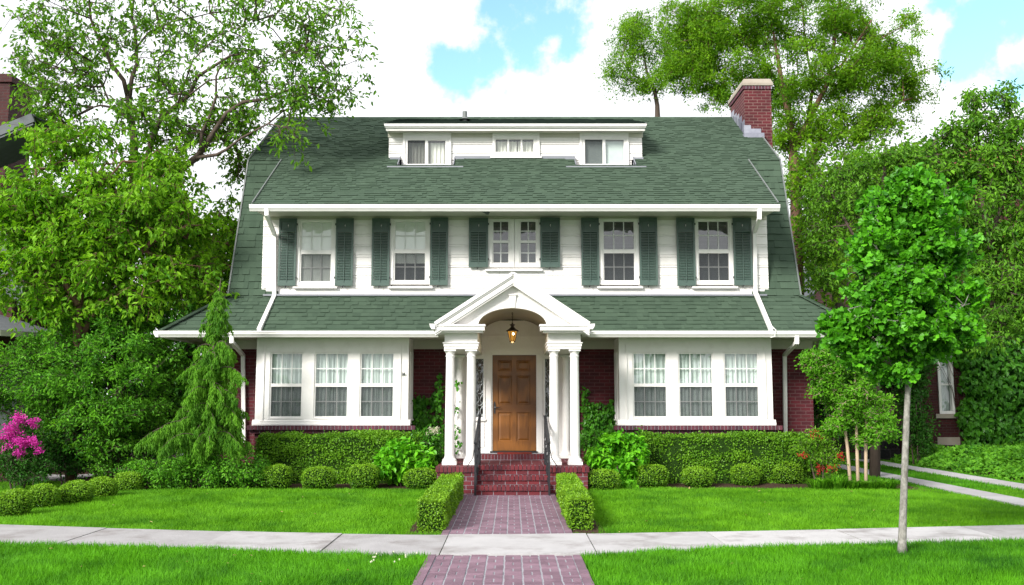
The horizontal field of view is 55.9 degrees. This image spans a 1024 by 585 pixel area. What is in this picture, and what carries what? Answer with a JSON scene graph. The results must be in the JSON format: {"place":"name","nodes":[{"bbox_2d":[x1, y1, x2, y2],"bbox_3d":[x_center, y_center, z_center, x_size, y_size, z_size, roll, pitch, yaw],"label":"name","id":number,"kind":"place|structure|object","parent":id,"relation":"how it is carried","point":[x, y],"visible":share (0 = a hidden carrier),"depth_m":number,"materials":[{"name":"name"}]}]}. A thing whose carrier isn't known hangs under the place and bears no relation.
{"place":"outdoors","nodes":[
{"label":"outdoors","id":0,"kind":"place"},
{"bbox_2d":[41,454,182,480],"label":"garden path","id":1,"kind":"structure","parent":0,"point":[53,477],"depth_m":21.04,"materials":[{"name":"concrete"}]},
{"bbox_2d":[412,554,593,584],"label":"brick path","id":2,"kind":"structure","parent":0,"point":[502,570],"depth_m":9.37,"materials":[{"name":"brick"}]},
{"bbox_2d":[441,494,571,535],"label":"brick path","id":3,"kind":"structure","parent":0,"point":[509,514],"depth_m":13.81,"materials":[{"name":"brick"}]},
{"bbox_2d":[0,524,1023,556],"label":"pavement","id":4,"kind":"structure","parent":0,"point":[564,544],"depth_m":11.50,"materials":[{"name":"concrete"}]},
{"bbox_2d":[0,0,1023,396],"label":"sky","id":5,"kind":"structure","parent":0,"point":[441,58],"materials":[{"name":"white"}]},
{"bbox_2d":[49,427,977,582],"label":"ground","id":6,"kind":"structure","parent":0,"point":[852,455],"depth_m":28.99,"materials":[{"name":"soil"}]},
{"bbox_2d":[0,74,71,475],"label":"neighbour house","id":7,"kind":"structure","parent":6,"relation":"on","point":[11,156],"depth_m":21.97,"materials":[{"name":"brick"}]},
{"bbox_2d":[0,230,25,304],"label":"window","id":8,"kind":"structure","parent":7,"relation":"in","point":[14,289],"depth_m":21.59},
{"bbox_2d":[0,365,27,435],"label":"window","id":9,"kind":"structure","parent":7,"relation":"in","point":[1,420],"depth_m":21.28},
{"bbox_2d":[0,329,84,485],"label":"dark shrub","id":10,"kind":"object","parent":6,"relation":"on","point":[16,355],"visible":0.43,"depth_m":19.20,"materials":[{"name":"green plant"}]},
{"bbox_2d":[8,284,192,478],"bbox_3d":[-8.171,1.738,19.321,3.590,4.301,2.714,2,-7,-15],"label":"viburnum shrub","id":11,"kind":"object","parent":6,"relation":"on","point":[140,358],"visible":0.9,"depth_m":18.89,"materials":[{"name":"green plant"}]},
{"bbox_2d":[0,113,241,481],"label":"mulberry tree","id":12,"kind":"object","parent":6,"relation":"on","point":[103,241],"visible":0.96,"depth_m":19.40,"materials":[{"name":"green plant"}]},
{"bbox_2d":[153,79,831,495],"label":"house","id":13,"kind":"structure","parent":6,"relation":"on","point":[639,271],"depth_m":20.10,"materials":[{"name":"green"}]},
{"bbox_2d":[269,352,302,417],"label":"window","id":14,"kind":"structure","parent":13,"relation":"in","point":[286,368],"depth_m":19.34,"materials":[{"name":"white glass"}]},
{"bbox_2d":[293,219,336,288],"bbox_3d":[-4.102,-0.808,20.187,0.913,1.460,0.136,0,-6,0],"label":"window","id":15,"kind":"structure","parent":13,"relation":"in","point":[316,238],"depth_m":20.19,"materials":[{"name":"white paint"}]},
{"bbox_2d":[313,352,348,417],"bbox_3d":[-3.622,1.861,19.392,0.716,1.350,0.120,0,-6,0],"label":"window","id":16,"kind":"structure","parent":13,"relation":"in","point":[331,372],"depth_m":19.34,"materials":[{"name":"white glass"}]},
{"bbox_2d":[359,352,394,417],"bbox_3d":[-2.706,1.861,19.392,0.720,1.350,0.120,0,-6,0],"label":"window","id":17,"kind":"structure","parent":13,"relation":"in","point":[376,398],"depth_m":19.34,"materials":[{"name":"white glass"}]},
{"bbox_2d":[388,219,432,288],"bbox_3d":[-2.118,-0.809,20.224,0.929,1.469,0.208,0,-6,0],"label":"window","id":18,"kind":"structure","parent":13,"relation":"in","point":[409,238],"depth_m":20.19,"materials":[{"name":"white paint"}]},
{"bbox_2d":[403,133,450,164],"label":"dormer window","id":19,"kind":"structure","parent":13,"relation":"in","point":[415,145],"depth_m":21.78,"materials":[{"name":"white paint"}]},
{"bbox_2d":[412,373,444,437],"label":"ivy","id":20,"kind":"object","parent":13,"relation":"attached to","point":[420,420],"visible":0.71,"depth_m":20.01,"materials":[{"name":"green plant"}]},
{"bbox_2d":[454,380,462,455],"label":"ivy","id":21,"kind":"object","parent":13,"relation":"attached to","point":[457,408],"visible":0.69,"depth_m":19.67,"materials":[{"name":"green plant"}]},
{"bbox_2d":[506,312,517,342],"bbox_3d":[0.008,0.611,18.750,0.250,0.745,0.217,0,-6,0],"label":"hanging lantern","id":22,"kind":"object","parent":13,"relation":"hanging from","point":[512,332],"visible":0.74,"depth_m":18.69,"materials":[{"name":"brown metal"}]},
{"bbox_2d":[485,219,541,270],"bbox_3d":[0.038,-0.988,20.244,1.191,1.105,0.208,0,-6,0],"label":"window","id":23,"kind":"structure","parent":13,"relation":"in","point":[492,262],"depth_m":20.22,"materials":[{"name":"white paint"}]},
{"bbox_2d":[490,355,536,451],"bbox_3d":[0.033,2.311,20.112,0.987,2.022,0.128,0,-6,0],"label":"door","id":24,"kind":"structure","parent":13,"relation":"in","point":[513,376],"depth_m":20.13,"materials":[{"name":"brown wood"}]},
{"bbox_2d":[497,452,531,453],"bbox_3d":[0.050,3.275,19.666,0.700,0.018,0.380,0,-6,0],"label":"doormat","id":25,"kind":"object","parent":13,"relation":"on","point":[514,452],"visible":1,"depth_m":19.59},
{"bbox_2d":[490,133,541,157],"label":"dormer window","id":26,"kind":"structure","parent":13,"relation":"in","point":[506,149],"depth_m":21.78,"materials":[{"name":"white paint"}]},
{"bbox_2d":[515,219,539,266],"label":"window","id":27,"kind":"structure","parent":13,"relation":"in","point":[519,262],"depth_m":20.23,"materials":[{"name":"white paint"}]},
{"bbox_2d":[579,386,614,471],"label":"ivy","id":28,"kind":"object","parent":13,"relation":"attached to","point":[594,416],"visible":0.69,"depth_m":20.01,"materials":[{"name":"green plant"}]},
{"bbox_2d":[579,133,628,164],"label":"dormer window","id":29,"kind":"structure","parent":13,"relation":"in","point":[594,150],"depth_m":21.79,"materials":[{"name":"white paint"}]},
{"bbox_2d":[597,219,642,288],"bbox_3d":[2.248,-0.813,20.224,0.954,1.477,0.208,0,-6,0],"label":"window","id":30,"kind":"structure","parent":13,"relation":"in","point":[619,266],"depth_m":20.19,"materials":[{"name":"white paint"}]},
{"bbox_2d":[632,352,667,417],"bbox_3d":[2.767,1.861,19.392,0.720,1.350,0.120,0,-6,0],"label":"window","id":31,"kind":"structure","parent":13,"relation":"in","point":[650,398],"depth_m":19.34,"materials":[{"name":"white glass"}]},
{"bbox_2d":[678,352,713,417],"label":"window","id":32,"kind":"structure","parent":13,"relation":"in","point":[695,369],"depth_m":19.34,"materials":[{"name":"white glass"}]},
{"bbox_2d":[691,219,737,288],"bbox_3d":[4.223,-0.813,20.224,0.954,1.477,0.208,0,-6,0],"label":"window","id":33,"kind":"structure","parent":13,"relation":"in","point":[714,266],"depth_m":20.19,"materials":[{"name":"white paint"}]},
{"bbox_2d":[724,352,759,417],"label":"window","id":34,"kind":"structure","parent":13,"relation":"in","point":[741,369],"depth_m":19.34,"materials":[{"name":"white glass"}]},
{"bbox_2d":[0,536,1023,584],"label":"verge grass","id":35,"kind":"structure","parent":6,"relation":"on","point":[993,561],"depth_m":9.62,"materials":[{"name":"green plant"}]},
{"bbox_2d":[0,453,1023,534],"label":"planting bed","id":36,"kind":"object","parent":6,"relation":"on","point":[595,530],"visible":0.09,"depth_m":18.01,"materials":[{"name":"soil"}]},
{"bbox_2d":[0,425,176,484],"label":"dark shrub","id":37,"kind":"object","parent":36,"relation":"on","point":[60,457],"visible":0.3,"depth_m":18.80,"materials":[{"name":"green plant"}]},
{"bbox_2d":[82,454,154,481],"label":"evergreen shrub","id":38,"kind":"object","parent":36,"relation":"on","point":[99,470],"visible":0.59,"depth_m":18.66,"materials":[{"name":"green plant"}]},
{"bbox_2d":[57,215,194,458],"bbox_3d":[-10.174,1.024,25.558,6.425,7.431,4.421,-3,-7,26],"label":"background tree","id":39,"kind":"object","parent":36,"relation":"on","point":[178,390],"visible":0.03,"depth_m":24.45,"materials":[{"name":"green plant"}]},
{"bbox_2d":[114,471,144,491],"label":"box ball","id":40,"kind":"object","parent":36,"relation":"on","point":[126,480],"visible":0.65,"depth_m":17.17,"materials":[{"name":"green plant"}]},
{"bbox_2d":[135,188,229,461],"bbox_3d":[-8.234,1.031,25.119,4.108,7.442,4.174,-4,-7,30],"label":"background tree","id":41,"kind":"object","parent":36,"relation":"on","point":[189,348],"visible":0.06,"depth_m":24.15,"materials":[{"name":"green plant"}]},
{"bbox_2d":[109,449,272,489],"bbox_3d":[-5.905,3.305,17.743,3.216,0.946,1.411,0,-6,0],"label":"evergreen shrub","id":42,"kind":"object","parent":36,"relation":"on","point":[183,471],"visible":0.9,"depth_m":17.45,"materials":[{"name":"green plant"}]},
{"bbox_2d":[0,0,383,472],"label":"shade tree","id":43,"kind":"object","parent":36,"relation":"on","point":[293,98],"visible":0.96,"depth_m":21.46,"materials":[{"name":"green plant"}]},
{"bbox_2d":[133,279,253,488],"bbox_3d":[-5.794,1.694,17.835,2.105,3.952,1.575,0,-6,0],"label":"weeping conifer","id":44,"kind":"object","parent":36,"relation":"on","point":[209,425],"visible":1,"depth_m":17.55,"materials":[{"name":"green plant"}]},
{"bbox_2d":[260,463,293,488],"bbox_3d":[-4.337,3.423,17.748,0.592,0.555,0.596,0,-6,0],"label":"box ball","id":45,"kind":"object","parent":36,"relation":"on","point":[278,476],"visible":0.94,"depth_m":17.57,"materials":[{"name":"green plant"}]},
{"bbox_2d":[300,466,337,489],"bbox_3d":[-3.510,3.412,17.538,0.675,0.528,0.662,0,-6,0],"label":"box ball","id":46,"kind":"object","parent":36,"relation":"on","point":[315,477],"visible":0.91,"depth_m":17.34,"materials":[{"name":"green plant"}]},
{"bbox_2d":[253,428,423,483],"bbox_3d":[-3.314,3.228,18.720,3.412,1.185,0.793,0,-6,0],"label":"hedge","id":47,"kind":"object","parent":36,"relation":"on","point":[297,452],"visible":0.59,"depth_m":18.49,"materials":[{"name":"green plant"}]},
{"bbox_2d":[347,463,380,489],"bbox_3d":[-2.716,3.404,17.675,0.617,0.576,0.610,0,-6,0],"label":"box ball","id":48,"kind":"object","parent":36,"relation":"on","point":[364,476],"visible":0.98,"depth_m":17.49,"materials":[{"name":"green plant"}]},
{"bbox_2d":[372,436,438,486],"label":"hydrangea","id":49,"kind":"object","parent":36,"relation":"on","point":[396,459],"visible":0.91,"depth_m":17.95,"materials":[{"name":"green plant"}]},
{"bbox_2d":[402,467,436,489],"bbox_3d":[-1.643,3.429,17.561,0.721,0.500,0.737,0,-6,0],"label":"box ball","id":50,"kind":"object","parent":36,"relation":"on","point":[425,478],"visible":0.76,"depth_m":17.33,"materials":[{"name":"green plant"}]},
{"bbox_2d":[410,424,444,469],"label":"flowering shrub","id":51,"kind":"object","parent":36,"relation":"on","point":[431,438],"visible":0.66,"depth_m":18.53,"materials":[{"name":"green plant"}]},
{"bbox_2d":[424,429,444,450],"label":"foundation shrub","id":52,"kind":"object","parent":36,"relation":"on","point":[440,435],"visible":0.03,"depth_m":19.55,"materials":[{"name":"green plant"}]},
{"bbox_2d":[588,468,621,490],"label":"box ball","id":53,"kind":"object","parent":36,"relation":"on","point":[603,479],"visible":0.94,"depth_m":17.16,"materials":[{"name":"green plant"}]},
{"bbox_2d":[580,424,649,470],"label":"foundation shrub","id":54,"kind":"object","parent":36,"relation":"on","point":[592,436],"visible":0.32,"depth_m":19.26,"materials":[{"name":"green plant"}]},
{"bbox_2d":[583,428,650,488],"bbox_3d":[1.939,3.186,18.160,1.389,1.268,1.160,0,-6,0],"label":"hydrangea","id":55,"kind":"object","parent":36,"relation":"on","point":[625,455],"visible":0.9,"depth_m":17.94,"materials":[{"name":"green plant"}]},
{"bbox_2d":[635,464,669,487],"bbox_3d":[2.607,3.453,17.931,0.652,0.537,0.661,0,-6,0],"label":"box ball","id":56,"kind":"object","parent":36,"relation":"on","point":[650,475],"visible":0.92,"depth_m":17.73,"materials":[{"name":"green plant"}]},
{"bbox_2d":[680,465,715,487],"bbox_3d":[3.480,3.483,18.011,0.671,0.495,0.650,0,-6,0],"label":"box ball","id":57,"kind":"object","parent":36,"relation":"on","point":[699,476],"visible":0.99,"depth_m":17.83,"materials":[{"name":"green plant"}]},
{"bbox_2d":[638,429,815,483],"bbox_3d":[4.202,3.236,18.730,3.679,1.174,0.833,0,-6,0],"label":"hedge","id":58,"kind":"object","parent":36,"relation":"on","point":[718,454],"visible":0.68,"depth_m":18.52,"materials":[{"name":"green plant"}]},
{"bbox_2d":[730,463,761,485],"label":"box ball","id":59,"kind":"object","parent":36,"relation":"on","point":[745,474],"visible":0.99,"depth_m":18.08,"materials":[{"name":"green plant"}]},
{"bbox_2d":[771,461,803,483],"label":"box ball","id":60,"kind":"object","parent":36,"relation":"on","point":[789,472],"visible":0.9,"depth_m":18.32,"materials":[{"name":"green plant"}]},
{"bbox_2d":[788,425,848,479],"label":"pieris shrub","id":61,"kind":"object","parent":36,"relation":"on","point":[817,450],"visible":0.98,"depth_m":17.89,"materials":[{"name":"green plant"}]},
{"bbox_2d":[823,473,861,489],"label":"lily turf","id":62,"kind":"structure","parent":36,"relation":"on","point":[838,481],"depth_m":17.36,"materials":[{"name":"green plant"}]},
{"bbox_2d":[793,342,902,480],"bbox_3d":[6.183,2.295,17.807,1.949,2.813,1.458,0,-6,0],"label":"crape myrtle","id":63,"kind":"object","parent":36,"relation":"in","point":[857,400],"visible":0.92,"depth_m":17.72,"materials":[{"name":"green plant"}]},
{"bbox_2d":[844,479,869,489],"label":"lily turf","id":64,"kind":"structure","parent":36,"relation":"on","point":[856,484],"depth_m":17.36,"materials":[{"name":"green plant"}]},
{"bbox_2d":[860,479,887,489],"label":"lily turf","id":65,"kind":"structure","parent":36,"relation":"on","point":[870,484],"depth_m":17.35,"materials":[{"name":"green plant"}]},
{"bbox_2d":[890,441,1023,480],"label":"ivy ground cover","id":66,"kind":"object","parent":36,"relation":"on","point":[999,461],"visible":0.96,"depth_m":23.11,"materials":[{"name":"green plant"}]},
{"bbox_2d":[593,7,686,116],"bbox_3d":[4.830,-2.336,33.676,3.805,15.530,4.076,4,-8,-33],"label":"locust tree","id":67,"kind":"object","parent":6,"relation":"on","point":[632,31],"visible":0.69,"depth_m":33.90,"materials":[{"name":"green plant"}]},
{"bbox_2d":[647,0,954,294],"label":"locust tree","id":68,"kind":"object","parent":6,"relation":"on","point":[707,40],"visible":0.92,"depth_m":28.53,"materials":[{"name":"green plant"}]},
{"bbox_2d":[813,362,864,478],"bbox_3d":[7.203,2.720,21.510,2.256,2.844,1.221,6,-9,-44],"label":"dark shrub","id":69,"kind":"object","parent":6,"relation":"on","point":[826,415],"visible":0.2,"depth_m":21.23,"materials":[{"name":"green plant"}]},
{"bbox_2d":[812,347,885,434],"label":"background tree","id":70,"kind":"object","parent":6,"relation":"on","point":[816,420],"visible":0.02,"depth_m":26.81,"materials":[{"name":"green plant"}]},
{"bbox_2d":[782,115,935,460],"bbox_3d":[9.763,-0.040,27.242,4.664,9.528,4.551,1,-7,-7],"label":"background tree","id":71,"kind":"object","parent":6,"relation":"on","point":[837,301],"visible":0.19,"depth_m":27.03,"materials":[{"name":"green plant"}]},
{"bbox_2d":[861,431,899,459],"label":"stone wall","id":72,"kind":"structure","parent":6,"relation":"on","point":[890,450],"depth_m":28.27,"materials":[{"name":"black stone"}]},
{"bbox_2d":[788,134,977,476],"bbox_3d":[8.438,0.262,21.703,4.094,7.679,2.378,0,-6,0],"label":"pear tree","id":73,"kind":"object","parent":6,"relation":"on","point":[846,178],"visible":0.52,"depth_m":21.78,"materials":[{"name":"green plant"}]},
{"bbox_2d":[814,162,990,554],"bbox_3d":[4.417,0.703,10.811,2.000,4.441,1.412,0,-6,0],"label":"ginkgo tree","id":74,"kind":"object","parent":6,"relation":"on","point":[909,303],"visible":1,"depth_m":10.68,"materials":[{"name":"green plant"}]},
{"bbox_2d":[880,357,944,464],"bbox_3d":[10.691,2.781,26.248,1.661,3.789,2.730,1,-7,-13],"label":"dark shrub","id":75,"kind":"object","parent":6,"relation":"on","point":[920,435],"visible":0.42,"depth_m":25.45,"materials":[{"name":"green plant"}]},
{"bbox_2d":[815,146,1023,457],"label":"neighbour house","id":76,"kind":"structure","parent":6,"relation":"on","point":[940,398],"depth_m":26.86,"materials":[{"name":"brick"}]},
{"bbox_2d":[937,355,954,413],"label":"window","id":77,"kind":"structure","parent":76,"relation":"in","point":[945,394],"depth_m":26.95,"materials":[{"name":"white glass"}]},
{"bbox_2d":[938,313,1023,447],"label":"ivy","id":78,"kind":"object","parent":76,"relation":"attached to","point":[996,380],"visible":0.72,"depth_m":26.30,"materials":[{"name":"green plant"}]},
{"bbox_2d":[816,459,1023,490],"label":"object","id":79,"kind":"structure","parent":6,"relation":"on","point":[956,481],"depth_m":20.70,"materials":[{"name":"green plant"}]},
{"bbox_2d":[843,133,1002,316],"bbox_3d":[12.178,0.037,28.170,5.166,9.589,4.384,0,-6,0],"label":"background tree","id":80,"kind":"object","parent":6,"relation":"on","point":[864,279],"depth_m":28.77,"materials":[{"name":"green plant"}]},
{"bbox_2d":[57,487,986,534],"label":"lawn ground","id":81,"kind":"structure","parent":0,"point":[437,534],"depth_m":14.14,"materials":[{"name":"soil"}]},
{"bbox_2d":[0,488,33,516],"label":"box ball","id":82,"kind":"object","parent":81,"relation":"on","point":[15,502],"visible":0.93,"depth_m":13.76,"materials":[{"name":"green plant"}]},
{"bbox_2d":[0,410,64,488],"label":"azalea","id":83,"kind":"object","parent":81,"relation":"on","point":[18,439],"visible":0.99,"depth_m":17.82,"materials":[{"name":"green plant"}]},
{"bbox_2d":[28,483,61,508],"bbox_3d":[-7.256,3.160,14.912,0.543,0.444,0.535,0,-6,0],"label":"box ball","id":84,"kind":"object","parent":81,"relation":"on","point":[46,494],"visible":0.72,"depth_m":14.78,"materials":[{"name":"green plant"}]},
{"bbox_2d":[60,479,95,503],"bbox_3d":[-6.989,3.216,15.431,0.583,0.444,0.586,0,-6,0],"label":"box ball","id":85,"kind":"object","parent":81,"relation":"on","point":[77,491],"visible":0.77,"depth_m":15.27,"materials":[{"name":"green plant"}]},
{"bbox_2d":[87,476,118,497],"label":"box ball","id":86,"kind":"object","parent":81,"relation":"on","point":[104,486],"visible":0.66,"depth_m":16.14,"materials":[{"name":"green plant"}]},
{"bbox_2d":[0,480,441,534],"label":"lawn grass","id":87,"kind":"structure","parent":81,"relation":"on","point":[387,511],"depth_m":14.21,"materials":[{"name":"green plant"}]},
{"bbox_2d":[416,472,463,532],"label":"box hedge","id":88,"kind":"object","parent":81,"relation":"on","point":[439,501],"visible":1,"depth_m":12.72,"materials":[{"name":"green plant"}]},
{"bbox_2d":[555,472,594,529],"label":"box hedge","id":89,"kind":"object","parent":81,"relation":"on","point":[574,500],"visible":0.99,"depth_m":12.63,"materials":[{"name":"green plant"}]},
{"bbox_2d":[575,486,1023,534],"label":"lawn grass","id":90,"kind":"structure","parent":81,"relation":"on","point":[626,510],"depth_m":14.46,"materials":[{"name":"green plant"}]},
{"bbox_2d":[803,477,831,489],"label":"lily turf","id":91,"kind":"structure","parent":81,"relation":"on","point":[819,483],"depth_m":17.36,"materials":[{"name":"green plant"}]},
{"bbox_2d":[869,478,900,489],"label":"lily turf","id":92,"kind":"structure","parent":81,"relation":"on","point":[888,484],"depth_m":17.37,"materials":[{"name":"green plant"}]},
{"bbox_2d":[895,78,1023,364],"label":"pear tree","id":93,"kind":"object","parent":81,"relation":"on","point":[1004,175],"visible":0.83,"depth_m":17.79,"materials":[{"name":"green plant"}]},
{"bbox_2d":[804,269,814,300],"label":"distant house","id":94,"kind":"structure","parent":0,"point":[806,294],"depth_m":39.19,"materials":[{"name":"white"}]},
{"bbox_2d":[816,459,1023,506],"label":"driveway","id":95,"kind":"structure","parent":0,"point":[989,495],"depth_m":19.47,"materials":[{"name":"concrete"}]}
]}

